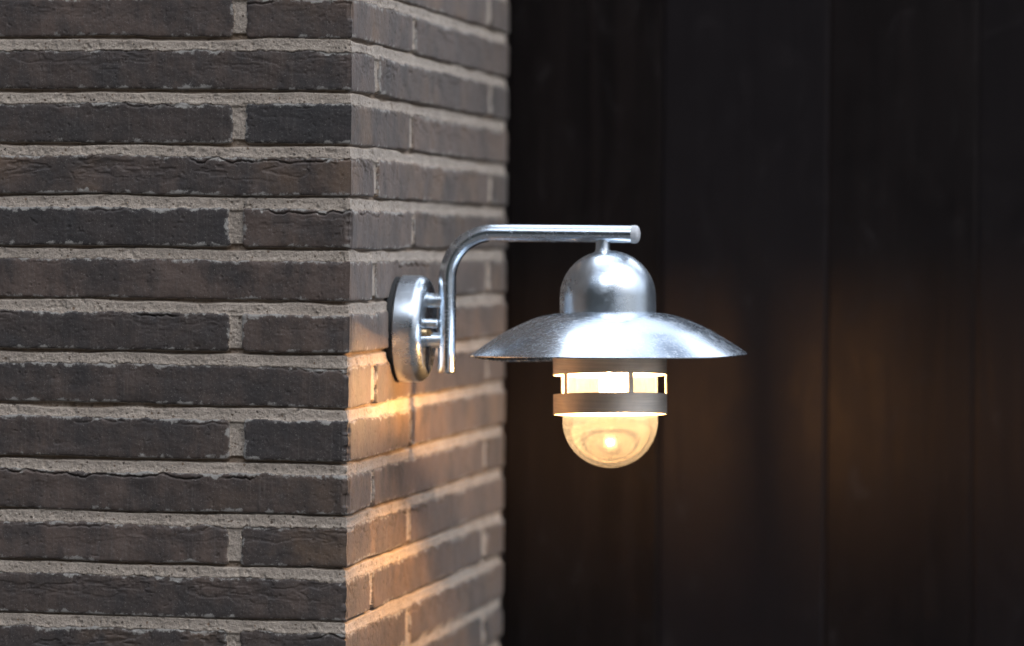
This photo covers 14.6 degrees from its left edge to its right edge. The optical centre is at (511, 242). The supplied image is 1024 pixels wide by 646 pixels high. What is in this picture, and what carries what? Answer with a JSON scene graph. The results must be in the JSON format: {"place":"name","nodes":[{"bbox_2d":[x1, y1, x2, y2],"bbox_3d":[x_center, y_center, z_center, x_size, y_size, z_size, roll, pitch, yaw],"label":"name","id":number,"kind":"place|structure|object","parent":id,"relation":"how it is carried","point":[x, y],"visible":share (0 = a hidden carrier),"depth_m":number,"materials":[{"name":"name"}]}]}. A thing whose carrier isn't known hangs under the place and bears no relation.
{"place":"outdoors","nodes":[
{"label":"outdoors","id":0,"kind":"place"},
{"bbox_2d":[0,0,508,645],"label":"brick pillar","id":1,"kind":"structure","parent":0,"point":[224,224],"depth_m":3.88,"materials":[{"name":"grey brick"}]},
{"bbox_2d":[384,224,746,466],"bbox_3d":[0.057,0.104,4.037,0.361,0.244,0.280,1,0,10],"label":"wall lamp","id":2,"kind":"object","parent":1,"relation":"attached to","point":[608,322],"visible":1,"depth_m":4.00,"materials":[{"name":"metal"}]},
{"label":"ground","id":3,"kind":"structure","parent":0,"visible":0},
{"bbox_2d":[498,0,1023,645],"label":"timber wall","id":4,"kind":"structure","parent":3,"relation":"on","point":[818,204],"depth_m":4.70,"materials":[{"name":"black wood"}]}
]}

